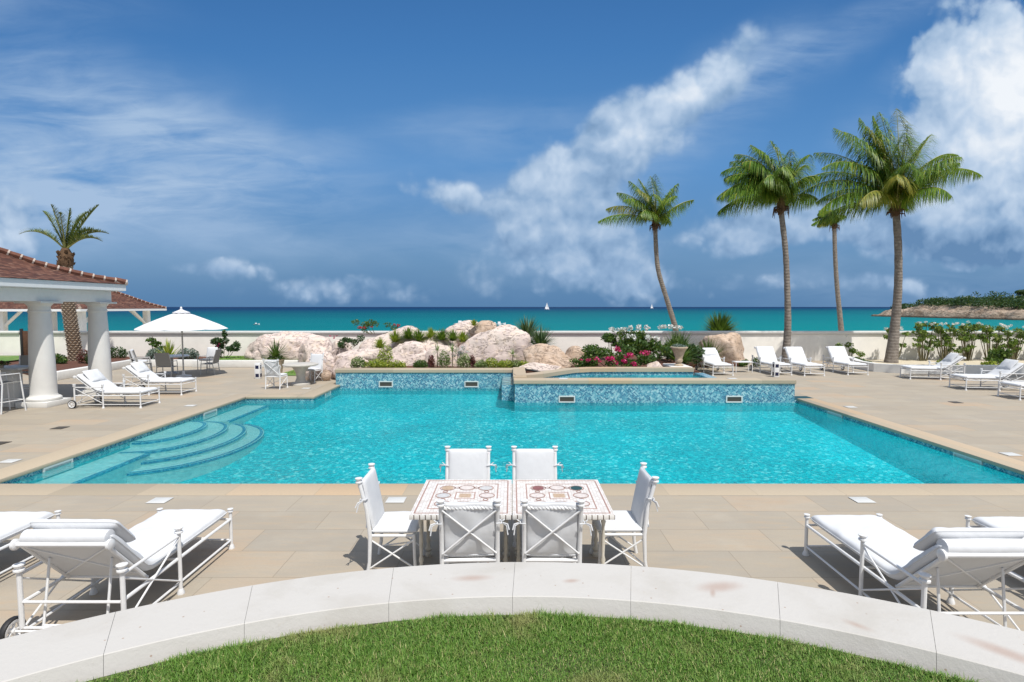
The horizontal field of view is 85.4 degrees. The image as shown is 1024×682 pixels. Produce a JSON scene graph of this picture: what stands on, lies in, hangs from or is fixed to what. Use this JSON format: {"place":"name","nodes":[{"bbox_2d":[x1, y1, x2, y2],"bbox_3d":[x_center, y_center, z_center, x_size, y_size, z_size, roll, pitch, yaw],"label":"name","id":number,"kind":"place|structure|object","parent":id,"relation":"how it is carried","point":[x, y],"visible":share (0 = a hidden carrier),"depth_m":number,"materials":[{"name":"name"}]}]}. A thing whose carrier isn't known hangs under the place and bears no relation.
{"place":"outdoors","nodes":[
{"label":"outdoors","id":0,"kind":"place"},
{"bbox_2d":[0,291,166,330],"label":"beach pavilion","id":1,"kind":"structure","parent":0,"point":[130,304],"depth_m":40.06,"materials":[{"name":"ceramic"}]},
{"bbox_2d":[4,357,205,374],"bbox_3d":[-21.450,1.135,24.616,25.100,0.230,7.400,0,4,0],"label":"soil bed","id":2,"kind":"object","parent":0,"point":[70,365],"depth_m":24.83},
{"bbox_2d":[20,204,108,360],"bbox_3d":[-21.004,-2.684,25.964,4.069,7.565,1.686,-1,4,-15],"label":"date palm","id":3,"kind":"object","parent":2,"relation":"on","point":[68,239],"visible":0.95,"depth_m":25.97,"materials":[{"name":"plant"}]},
{"bbox_2d":[110,346,127,357],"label":"bed shrub","id":4,"kind":"object","parent":2,"relation":"on","point":[121,352],"visible":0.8,"depth_m":27.43,"materials":[{"name":"green plant"}]},
{"bbox_2d":[177,348,199,358],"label":"bed shrub","id":5,"kind":"object","parent":2,"relation":"on","point":[193,354],"visible":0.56,"depth_m":26.61,"materials":[{"name":"green plant"}]},
{"bbox_2d":[244,331,331,359],"bbox_3d":[-10.316,0.780,26.684,4.983,2.542,2.395,0,4,0],"label":"boulder","id":6,"kind":"object","parent":2,"relation":"on","point":[259,345],"visible":0.25,"depth_m":25.79,"materials":[{"name":"stone"}]},
{"bbox_2d":[0,356,250,360],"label":"back lawn strip","id":7,"kind":"object","parent":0,"point":[6,358],"visible":0.14,"depth_m":26.48,"materials":[{"name":"green plant"}]},
{"bbox_2d":[210,330,241,357],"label":"broad leaf shrub","id":8,"kind":"object","parent":7,"relation":"on","point":[218,342],"visible":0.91,"depth_m":26.59,"materials":[{"name":"green plant"}]},
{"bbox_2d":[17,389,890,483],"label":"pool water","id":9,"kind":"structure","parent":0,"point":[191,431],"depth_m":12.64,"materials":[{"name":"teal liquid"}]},
{"bbox_2d":[0,361,1023,636],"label":"paved deck","id":10,"kind":"structure","parent":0,"point":[282,537],"depth_m":7.36,"materials":[{"name":"stone"}]},
{"bbox_2d":[0,372,26,414],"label":"bar chair","id":11,"kind":"object","parent":10,"relation":"on","point":[6,382],"visible":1,"depth_m":14.65,"materials":[{"name":"white metal"}]},
{"bbox_2d":[0,365,27,406],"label":"bar table","id":12,"kind":"object","parent":10,"relation":"on","point":[15,390],"visible":0.69,"depth_m":15.22,"materials":[{"name":"grey metal"}]},
{"bbox_2d":[19,329,27,354],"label":"timber gate","id":13,"kind":"structure","parent":10,"relation":"on","point":[24,342],"depth_m":28.33,"materials":[{"name":"brown wood"}]},
{"bbox_2d":[0,510,60,573],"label":"sun lounger","id":14,"kind":"object","parent":10,"relation":"on","point":[13,523],"visible":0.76,"depth_m":5.90,"materials":[{"name":"fabric"}]},
{"bbox_2d":[0,247,127,407],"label":"garden pavilion","id":15,"kind":"structure","parent":10,"relation":"on","point":[38,288],"depth_m":15.48,"materials":[{"name":"white paint"}]},
{"bbox_2d":[68,369,160,408],"bbox_3d":[-11.046,1.300,15.459,1.957,1.007,0.982,0,4,0],"label":"sun lounger","id":16,"kind":"object","parent":10,"relation":"on","point":[98,383],"visible":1,"depth_m":15.19,"materials":[{"name":"fabric"}]},
{"bbox_2d":[0,508,234,638],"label":"sun lounger","id":17,"kind":"object","parent":10,"relation":"on","point":[102,549],"visible":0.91,"depth_m":4.68,"materials":[{"name":"fabric"}]},
{"bbox_2d":[57,359,196,379],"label":"white planter curb","id":18,"kind":"structure","parent":10,"relation":"on","point":[69,373],"depth_m":24.27,"materials":[{"name":"concrete"}]},
{"bbox_2d":[119,361,196,395],"bbox_3d":[-11.246,1.165,17.655,1.957,1.007,0.982,0,4,0],"label":"sun lounger","id":19,"kind":"object","parent":10,"relation":"on","point":[141,371],"visible":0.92,"depth_m":17.40,"materials":[{"name":"fabric"}]},
{"bbox_2d":[154,353,178,376],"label":"sling chair","id":20,"kind":"object","parent":10,"relation":"on","point":[162,360],"visible":0.89,"depth_m":21.16,"materials":[{"name":"fabric"}]},
{"bbox_2d":[134,307,227,376],"bbox_3d":[-12.950,0.032,21.793,3.104,2.760,3.104,-2,4,-34],"label":"sun umbrella","id":21,"kind":"object","parent":10,"relation":"on","point":[181,320],"visible":0.98,"depth_m":21.02,"materials":[{"name":"white fabric"}]},
{"bbox_2d":[197,347,218,370],"bbox_3d":[-13.191,0.777,24.143,0.612,0.987,0.691,1,4,10],"label":"armchair","id":22,"kind":"object","parent":10,"relation":"on","point":[211,351],"visible":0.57,"depth_m":24.26,"materials":[{"name":"fabric"}]},
{"bbox_2d":[200,349,221,374],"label":"sling chair","id":23,"kind":"object","parent":10,"relation":"on","point":[216,358],"visible":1,"depth_m":22.62,"materials":[{"name":"grey metal"}]},
{"bbox_2d":[193,360,298,367],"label":"white planter curb","id":24,"kind":"structure","parent":10,"relation":"on","point":[236,363],"depth_m":25.17,"materials":[{"name":"concrete"}]},
{"bbox_2d":[261,359,287,389],"bbox_3d":[-7.954,1.093,18.671,0.728,1.031,0.631,0,4,8],"label":"dining chair","id":25,"kind":"object","parent":10,"relation":"on","point":[272,368],"visible":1,"depth_m":18.46,"materials":[{"name":"white metal"}]},
{"bbox_2d":[264,339,289,372],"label":"potted yucca","id":26,"kind":"object","parent":10,"relation":"on","point":[275,352],"visible":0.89,"depth_m":21.88,"materials":[{"name":"plant"}]},
{"bbox_2d":[282,362,318,385],"bbox_3d":[-7.450,1.173,19.559,1.200,0.755,1.200,0,4,0],"label":"round stone table","id":27,"kind":"object","parent":10,"relation":"on","point":[300,369],"visible":1,"depth_m":19.39,"materials":[{"name":"stone"}]},
{"bbox_2d":[305,353,325,382],"bbox_3d":[-7.342,0.982,20.480,0.728,1.031,0.631,1,4,15],"label":"dining chair","id":28,"kind":"object","parent":10,"relation":"on","point":[317,358],"visible":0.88,"depth_m":20.60,"materials":[{"name":"white metal"}]},
{"bbox_2d":[305,350,335,388],"bbox_3d":[-7.389,1.185,21.366,1.371,1.695,0.978,-1,4,-23],"label":"boulder","id":29,"kind":"object","parent":10,"relation":"on","point":[329,363],"visible":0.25,"depth_m":21.03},
{"bbox_2d":[355,463,425,569],"bbox_3d":[-1.272,1.879,5.896,0.631,1.031,0.728,0,4,0],"label":"dining chair","id":30,"kind":"object","parent":10,"relation":"on","point":[379,520],"visible":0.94,"depth_m":5.69,"materials":[{"name":"white metal"}]},
{"bbox_2d":[409,480,511,565],"bbox_3d":[-0.495,2.011,5.880,0.985,0.764,1.090,0,4,0],"label":"mosaic table","id":31,"kind":"object","parent":10,"relation":"on","point":[425,507],"visible":0.74,"depth_m":5.86,"materials":[{"name":"white tile"}]},
{"bbox_2d":[439,446,496,479],"bbox_3d":[-0.545,1.833,6.637,0.728,1.031,0.631,0,4,0],"label":"dining chair","id":32,"kind":"object","parent":10,"relation":"on","point":[467,464],"visible":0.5,"depth_m":6.81,"materials":[{"name":"fabric"}]},
{"bbox_2d":[429,498,509,563],"bbox_3d":[-0.393,1.917,5.276,0.728,1.031,0.631,0,4,-2],"label":"dining chair","id":33,"kind":"object","parent":10,"relation":"on","point":[469,529],"visible":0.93,"depth_m":5.03,"materials":[{"name":"fabric"}]},
{"bbox_2d":[0,382,1023,494],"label":"pool coping","id":34,"kind":"object","parent":10,"relation":"on","point":[11,472],"visible":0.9,"depth_m":8.49,"materials":[{"name":"stone"}]},
{"bbox_2d":[0,386,1023,483],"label":"pool basin","id":35,"kind":"object","parent":10,"relation":"in","point":[862,453],"visible":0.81,"depth_m":13.64,"materials":[{"name":"blue tile"}]},
{"bbox_2d":[42,458,73,477],"bbox_3d":[-8.188,2.289,10.009,0.030,0.185,0.655,0,4,0],"label":"pool skimmer","id":36,"kind":"object","parent":35,"relation":"attached to","point":[55,468],"visible":0.99,"depth_m":9.97,"materials":[{"name":"white plastic"}]},
{"bbox_2d":[34,405,268,483],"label":"pool steps","id":37,"kind":"structure","parent":35,"relation":"on","point":[104,467],"depth_m":11.86,"materials":[{"name":"tile"}]},
{"bbox_2d":[335,368,513,400],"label":"raised rockery wall","id":38,"kind":"structure","parent":35,"relation":"on","point":[503,377],"depth_m":19.57,"materials":[{"name":"blue tile"}]},
{"bbox_2d":[513,378,795,399],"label":"raised tiled pool wall","id":39,"kind":"structure","parent":35,"relation":"on","point":[655,388],"depth_m":16.68,"materials":[{"name":"blue tile"}]},
{"bbox_2d":[953,452,982,470],"bbox_3d":[8.588,2.262,10.459,0.030,0.185,0.655,0,4,0],"label":"pool skimmer","id":40,"kind":"object","parent":35,"relation":"attached to","point":[968,461],"visible":1,"depth_m":10.44,"materials":[{"name":"white plastic"}]},
{"bbox_2d":[505,446,563,546],"bbox_3d":[0.280,1.833,6.637,0.728,1.031,0.631,0,4,0],"label":"dining chair","id":41,"kind":"object","parent":10,"relation":"on","point":[534,464],"visible":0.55,"depth_m":6.81,"materials":[{"name":"white metal"}]},
{"bbox_2d":[512,499,592,562],"bbox_3d":[0.370,1.917,5.276,0.728,1.031,0.631,0,4,1],"label":"dining chair","id":42,"kind":"object","parent":10,"relation":"on","point":[551,529],"visible":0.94,"depth_m":5.03,"materials":[{"name":"white metal"}]},
{"bbox_2d":[512,480,614,563],"bbox_3d":[0.497,2.011,5.880,0.985,0.764,1.090,0,4,0],"label":"mosaic table","id":43,"kind":"object","parent":10,"relation":"on","point":[597,506],"visible":0.73,"depth_m":5.85,"materials":[{"name":"white tile"}]},
{"bbox_2d":[514,367,716,393],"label":"spa back wall","id":44,"kind":"structure","parent":10,"relation":"on","point":[641,372],"depth_m":19.06,"materials":[{"name":"blue tile"}]},
{"bbox_2d":[589,462,658,566],"bbox_3d":[1.182,1.877,5.927,0.631,1.031,0.728,0,4,0],"label":"dining chair","id":45,"kind":"object","parent":10,"relation":"on","point":[635,519],"visible":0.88,"depth_m":5.72,"materials":[{"name":"white metal"}]},
{"bbox_2d":[695,348,733,375],"bbox_3d":[8.450,0.827,23.141,0.982,1.007,1.957,0,4,0],"label":"sun lounger","id":46,"kind":"object","parent":10,"relation":"on","point":[710,356],"visible":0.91,"depth_m":23.41,"materials":[{"name":"fabric"}]},
{"bbox_2d":[716,140,819,363],"bbox_3d":[11.761,-3.885,25.637,4.262,10.127,4.288,2,4,34],"label":"coconut palm","id":47,"kind":"object","parent":10,"relation":"on","point":[761,183],"visible":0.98,"depth_m":25.09,"materials":[{"name":"green plant"}]},
{"bbox_2d":[749,346,791,374],"bbox_3d":[10.850,0.792,23.239,0.982,1.064,1.957,0,4,0],"label":"sun lounger","id":48,"kind":"object","parent":10,"relation":"on","point":[766,355],"visible":0.87,"depth_m":23.53,"materials":[{"name":"fabric"}]},
{"bbox_2d":[779,347,824,375],"bbox_3d":[12.000,0.808,22.989,0.982,1.064,1.957,0,4,-2],"label":"sun lounger","id":49,"kind":"object","parent":10,"relation":"on","point":[796,356],"visible":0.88,"depth_m":23.19,"materials":[{"name":"fabric"}]},
{"bbox_2d":[820,346,868,374],"bbox_3d":[13.950,0.789,23.289,0.982,1.064,1.957,0,4,0],"label":"sun lounger","id":50,"kind":"object","parent":10,"relation":"on","point":[838,355],"visible":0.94,"depth_m":23.53,"materials":[{"name":"fabric"}]},
{"bbox_2d":[802,513,1023,629],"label":"sun lounger","id":51,"kind":"object","parent":10,"relation":"on","point":[942,558],"visible":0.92,"depth_m":4.59,"materials":[{"name":"fabric"}]},
{"bbox_2d":[899,353,968,380],"bbox_3d":[16.146,0.943,21.249,1.957,1.007,0.982,1,4,12],"label":"sun lounger","id":52,"kind":"object","parent":10,"relation":"on","point":[948,361],"visible":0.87,"depth_m":20.98,"materials":[{"name":"fabric"}]},
{"bbox_2d":[848,355,1023,373],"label":"white planter curb","id":53,"kind":"structure","parent":10,"relation":"on","point":[895,368],"depth_m":22.85,"materials":[{"name":"concrete"}]},
{"bbox_2d":[865,359,1023,364],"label":"palm soil bed","id":54,"kind":"object","parent":10,"relation":"on","point":[932,362],"visible":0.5,"depth_m":27.26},
{"bbox_2d":[835,335,864,356],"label":"flowering wall shrub","id":55,"kind":"object","parent":54,"relation":"on","point":[854,350],"visible":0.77,"depth_m":27.44,"materials":[{"name":"green plant"}]},
{"bbox_2d":[799,108,983,362],"bbox_3d":[17.982,-4.931,26.084,9.449,12.182,5.354,0,4,0],"label":"coconut palm","id":56,"kind":"object","parent":54,"relation":"on","point":[897,189],"visible":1,"depth_m":25.61,"materials":[{"name":"green plant"}]},
{"bbox_2d":[911,321,938,360],"bbox_3d":[20.520,0.007,27.574,1.457,2.055,0.801,0,4,0],"label":"flowering wall shrub","id":57,"kind":"object","parent":54,"relation":"on","point":[922,336],"visible":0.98,"depth_m":27.49,"materials":[{"name":"green plant"}]},
{"bbox_2d":[932,322,962,359],"bbox_3d":[21.639,0.044,27.563,1.539,1.991,0.692,0,4,0],"label":"flowering wall shrub","id":58,"kind":"object","parent":54,"relation":"on","point":[946,339],"visible":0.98,"depth_m":27.51,"materials":[{"name":"green plant"}]},
{"bbox_2d":[955,321,983,360],"bbox_3d":[22.576,0.011,27.553,1.318,2.055,0.723,0,4,-7],"label":"flowering wall shrub","id":59,"kind":"object","parent":54,"relation":"on","point":[966,329],"visible":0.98,"depth_m":27.45,"materials":[{"name":"green plant"}]},
{"bbox_2d":[974,323,1006,360],"bbox_3d":[23.805,0.069,27.525,1.547,1.950,0.719,0,4,0],"label":"flowering wall shrub","id":60,"kind":"object","parent":54,"relation":"on","point":[988,331],"visible":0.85,"depth_m":27.48,"materials":[{"name":"green plant"}]},
{"bbox_2d":[982,347,1014,363],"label":"bed shrub","id":61,"kind":"object","parent":54,"relation":"on","point":[999,355],"visible":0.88,"depth_m":25.60,"materials":[{"name":"green plant"}]},
{"bbox_2d":[999,324,1023,359],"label":"flowering wall shrub","id":62,"kind":"object","parent":54,"relation":"on","point":[1014,344],"visible":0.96,"depth_m":27.49,"materials":[{"name":"green plant"}]},
{"bbox_2d":[948,359,1023,390],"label":"sun lounger","id":63,"kind":"object","parent":10,"relation":"on","point":[1004,369],"visible":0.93,"depth_m":18.28,"materials":[{"name":"fabric"}]},
{"bbox_2d":[964,515,1023,578],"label":"sun lounger","id":64,"kind":"object","parent":10,"relation":"on","point":[1000,522],"visible":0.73,"depth_m":5.93,"materials":[{"name":"fabric"}]},
{"bbox_2d":[997,381,1023,399],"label":"sun lounger","id":65,"kind":"object","parent":10,"relation":"on","point":[1020,384],"visible":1,"depth_m":16.72,"materials":[{"name":"fabric"}]},
{"bbox_3d":[0.099,2.029,1.955,6.669,1.210,2.102,0,4,0],"label":"terrace retaining wall","id":66,"kind":"object","parent":10,"relation":"on","visible":0},
{"bbox_2d":[0,562,1023,681],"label":"limestone curb","id":67,"kind":"structure","parent":66,"relation":"on","point":[84,650],"depth_m":2.53,"materials":[{"name":"stone"}]},
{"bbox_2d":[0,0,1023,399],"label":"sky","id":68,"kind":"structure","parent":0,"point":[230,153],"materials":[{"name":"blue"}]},
{"bbox_2d":[7,307,1023,330],"bbox_3d":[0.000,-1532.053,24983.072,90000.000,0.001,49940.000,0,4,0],"label":"sea","id":69,"kind":"structure","parent":0,"point":[552,318],"depth_m":255.58,"materials":[{"name":"liquid"}]},
{"bbox_2d":[335,358,698,377],"bbox_3d":[-1.000,1.157,22.138,15.200,0.510,5.150,0,4,0],"label":"rockery soil bed","id":70,"kind":"object","parent":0,"point":[661,362],"visible":0.07,"depth_m":21.06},
{"bbox_2d":[332,348,383,378],"bbox_3d":[-5.756,1.034,21.395,2.114,1.512,1.685,0,4,0],"label":"boulder","id":71,"kind":"object","parent":70,"relation":"on","point":[343,359],"visible":0.29,"depth_m":20.88,"materials":[{"name":"stone"}]},
{"bbox_2d":[364,358,388,367],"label":"lime green plant","id":72,"kind":"object","parent":70,"relation":"on","point":[379,363],"visible":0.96,"depth_m":20.19,"materials":[{"name":"green plant"}]},
{"bbox_2d":[377,344,393,367],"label":"lime green plant","id":73,"kind":"object","parent":70,"relation":"on","point":[387,358],"visible":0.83,"depth_m":20.54,"materials":[{"name":"green plant"}]},
{"bbox_2d":[359,326,418,357],"bbox_3d":[-5.109,0.597,23.670,2.946,2.498,2.101,3,4,38],"label":"boulder","id":74,"kind":"object","parent":70,"relation":"on","point":[367,343],"visible":0.16,"depth_m":23.32,"materials":[{"name":"stone"}]},
{"bbox_2d":[351,319,399,333],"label":"red flower shrub","id":75,"kind":"object","parent":74,"relation":"on","point":[365,325],"visible":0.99,"depth_m":24.30,"materials":[{"name":"green plant"}]},
{"bbox_2d":[384,341,425,365],"bbox_3d":[-4.221,0.938,21.951,2.298,1.891,1.593,0,4,0],"label":"boulder","id":76,"kind":"object","parent":70,"relation":"on","point":[409,353],"visible":0.33,"depth_m":21.52,"materials":[{"name":"stone"}]},
{"bbox_2d":[412,332,456,348],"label":"boulder","id":77,"kind":"object","parent":70,"relation":"on","point":[430,342],"visible":0.16,"depth_m":22.46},
{"bbox_2d":[425,344,458,365],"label":"boulder","id":78,"kind":"object","parent":70,"relation":"on","point":[430,350],"visible":0.14,"depth_m":21.31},
{"bbox_2d":[437,349,450,367],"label":"variegated plant","id":79,"kind":"object","parent":70,"relation":"on","point":[442,360],"visible":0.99,"depth_m":20.35,"materials":[{"name":"green plant"}]},
{"bbox_2d":[445,320,477,346],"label":"boulder","id":80,"kind":"object","parent":70,"relation":"on","point":[465,326],"visible":0.3,"depth_m":23.69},
{"bbox_2d":[469,320,496,336],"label":"boulder","id":81,"kind":"object","parent":80,"relation":"on","point":[483,326],"visible":0.45,"depth_m":23.35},
{"bbox_2d":[456,353,470,367],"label":"variegated plant","id":82,"kind":"object","parent":70,"relation":"on","point":[462,360],"visible":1,"depth_m":20.24,"materials":[{"name":"green plant"}]},
{"bbox_2d":[450,324,530,394],"bbox_3d":[-0.895,0.824,22.196,3.993,2.999,2.357,-1,4,-20],"label":"boulder","id":83,"kind":"object","parent":70,"relation":"on","point":[498,342],"visible":0.39,"depth_m":21.26,"materials":[{"name":"stone"}]},
{"bbox_2d":[515,316,544,344],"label":"yucca plant","id":84,"kind":"object","parent":70,"relation":"on","point":[525,327],"visible":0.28,"depth_m":23.11,"materials":[{"name":"green plant"}]},
{"bbox_2d":[520,362,560,371],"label":"boulder","id":85,"kind":"object","parent":70,"relation":"on","point":[535,366],"visible":0.75,"depth_m":19.62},
{"bbox_2d":[526,324,563,345],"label":"yucca plant","id":86,"kind":"object","parent":70,"relation":"on","point":[539,338],"visible":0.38,"depth_m":22.20,"materials":[{"name":"green plant"}]},
{"bbox_2d":[523,343,572,368],"bbox_3d":[1.355,0.907,20.814,1.905,1.647,1.421,0,4,0],"label":"boulder","id":87,"kind":"object","parent":70,"relation":"on","point":[547,354],"visible":0.46,"depth_m":20.41,"materials":[{"name":"stone"}]},
{"bbox_2d":[565,346,583,366],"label":"boulder","id":88,"kind":"object","parent":70,"relation":"on","point":[574,352],"visible":0.15,"depth_m":20.96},
{"bbox_2d":[569,357,597,366],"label":"trailing shrub","id":89,"kind":"object","parent":70,"relation":"on","point":[575,360],"visible":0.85,"depth_m":19.91,"materials":[{"name":"green plant"}]},
{"bbox_2d":[601,327,623,349],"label":"white flowering bush","id":90,"kind":"object","parent":70,"relation":"on","point":[608,338],"visible":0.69,"depth_m":23.49,"materials":[{"name":"green plant"}]},
{"bbox_2d":[578,338,655,366],"bbox_3d":[3.877,0.495,20.304,3.015,1.245,1.254,0,4,0],"label":"bougainvillea","id":91,"kind":"object","parent":70,"relation":"on","point":[598,352],"visible":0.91,"depth_m":20.15,"materials":[{"name":"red plant"}]},
{"bbox_2d":[615,324,683,361],"bbox_3d":[5.657,0.091,22.815,2.778,1.599,1.586,1,4,10],"label":"white flowering bush","id":92,"kind":"object","parent":70,"relation":"on","point":[638,341],"visible":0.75,"depth_m":22.57,"materials":[{"name":"green plant"}]},
{"bbox_2d":[644,342,705,363],"bbox_3d":[6.922,0.560,23.975,2.684,1.126,1.471,0,4,0],"label":"dark filler shrub","id":93,"kind":"object","parent":70,"relation":"on","point":[698,352],"visible":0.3,"depth_m":23.70,"materials":[{"name":"green plant"}]},
{"bbox_2d":[663,363,690,366],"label":"urn plinth","id":94,"kind":"structure","parent":70,"relation":"on","point":[668,364],"depth_m":20.85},
{"bbox_2d":[670,344,687,365],"bbox_3d":[6.220,0.506,20.670,0.636,0.830,0.636,0,4,0],"label":"stone urn","id":95,"kind":"object","parent":94,"relation":"on","point":[678,350],"visible":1,"depth_m":20.54,"materials":[{"name":"beige stone"}]},
{"bbox_2d":[661,333,704,363],"bbox_3d":[6.978,0.331,22.883,2.282,1.520,2.332,0,4,0],"label":"strap leaf plant","id":96,"kind":"object","parent":70,"relation":"on","point":[687,358],"visible":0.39,"depth_m":22.71,"materials":[{"name":"green plant"}]},
{"bbox_2d":[76,608,987,681],"bbox_3d":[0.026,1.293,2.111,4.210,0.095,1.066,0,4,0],"label":"lawn grass","id":97,"kind":"structure","parent":0,"point":[225,658],"depth_m":2.28,"materials":[{"name":"plant"}]},
{"bbox_2d":[592,355,738,366],"bbox_3d":[0.700,1.039,25.612,19.800,0.320,5.400,0,4,0],"label":"back soil bed","id":98,"kind":"object","parent":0,"point":[692,364],"visible":0.13,"depth_m":25.59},
{"bbox_2d":[298,336,330,361],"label":"boulder","id":99,"kind":"object","parent":98,"relation":"on","point":[308,347],"visible":0.3,"depth_m":24.47,"materials":[{"name":"stone"}]},
{"bbox_2d":[324,340,352,357],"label":"boulder","id":100,"kind":"object","parent":98,"relation":"on","point":[333,349],"visible":0.2,"depth_m":24.02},
{"bbox_2d":[329,334,364,347],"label":"trailing leaf shrub","id":101,"kind":"object","parent":100,"relation":"on","point":[347,340],"visible":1,"depth_m":23.69,"materials":[{"name":"green plant"}]},
{"bbox_2d":[698,332,744,362],"bbox_3d":[10.191,0.851,26.760,2.166,2.529,1.467,0,4,0],"label":"boulder","id":102,"kind":"object","parent":98,"relation":"on","point":[730,341],"visible":0.35,"depth_m":26.25,"materials":[{"name":"stone"}]},
{"bbox_2d":[871,303,1023,319],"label":"headland","id":103,"kind":"structure","parent":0,"point":[964,311],"depth_m":256.53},
{"bbox_2d":[890,291,1023,309],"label":"headland scrub","id":104,"kind":"object","parent":103,"relation":"on","point":[1009,301],"visible":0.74,"depth_m":257.51,"materials":[{"name":"green plant"}]},
{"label":"beach sand","id":105,"kind":"structure","parent":0,"visible":0},
{"bbox_2d":[0,331,20,355],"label":"boundary wall","id":106,"kind":"structure","parent":105,"relation":"on","point":[9,343],"depth_m":28.36,"materials":[{"name":"paint"}]},
{"bbox_2d":[53,331,1023,360],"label":"boundary wall","id":107,"kind":"structure","parent":105,"relation":"on","point":[869,344],"depth_m":28.36,"materials":[{"name":"paint"}]},
{"bbox_2d":[598,174,693,330],"bbox_3d":[9.287,-4.852,37.953,4.984,12.980,5.460,3,4,37],"label":"coconut palm","id":108,"kind":"object","parent":105,"relation":"on","point":[654,214],"visible":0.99,"depth_m":37.40,"materials":[{"name":"green plant"}]},
{"bbox_2d":[697,310,740,330],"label":"fan palm bush","id":109,"kind":"object","parent":105,"relation":"on","point":[718,324],"visible":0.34,"depth_m":32.66,"materials":[{"name":"green plant"}]},
{"bbox_2d":[811,209,847,330],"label":"coconut palm","id":110,"kind":"object","parent":105,"relation":"on","point":[834,227],"visible":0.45,"depth_m":47.56,"materials":[{"name":"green plant"}]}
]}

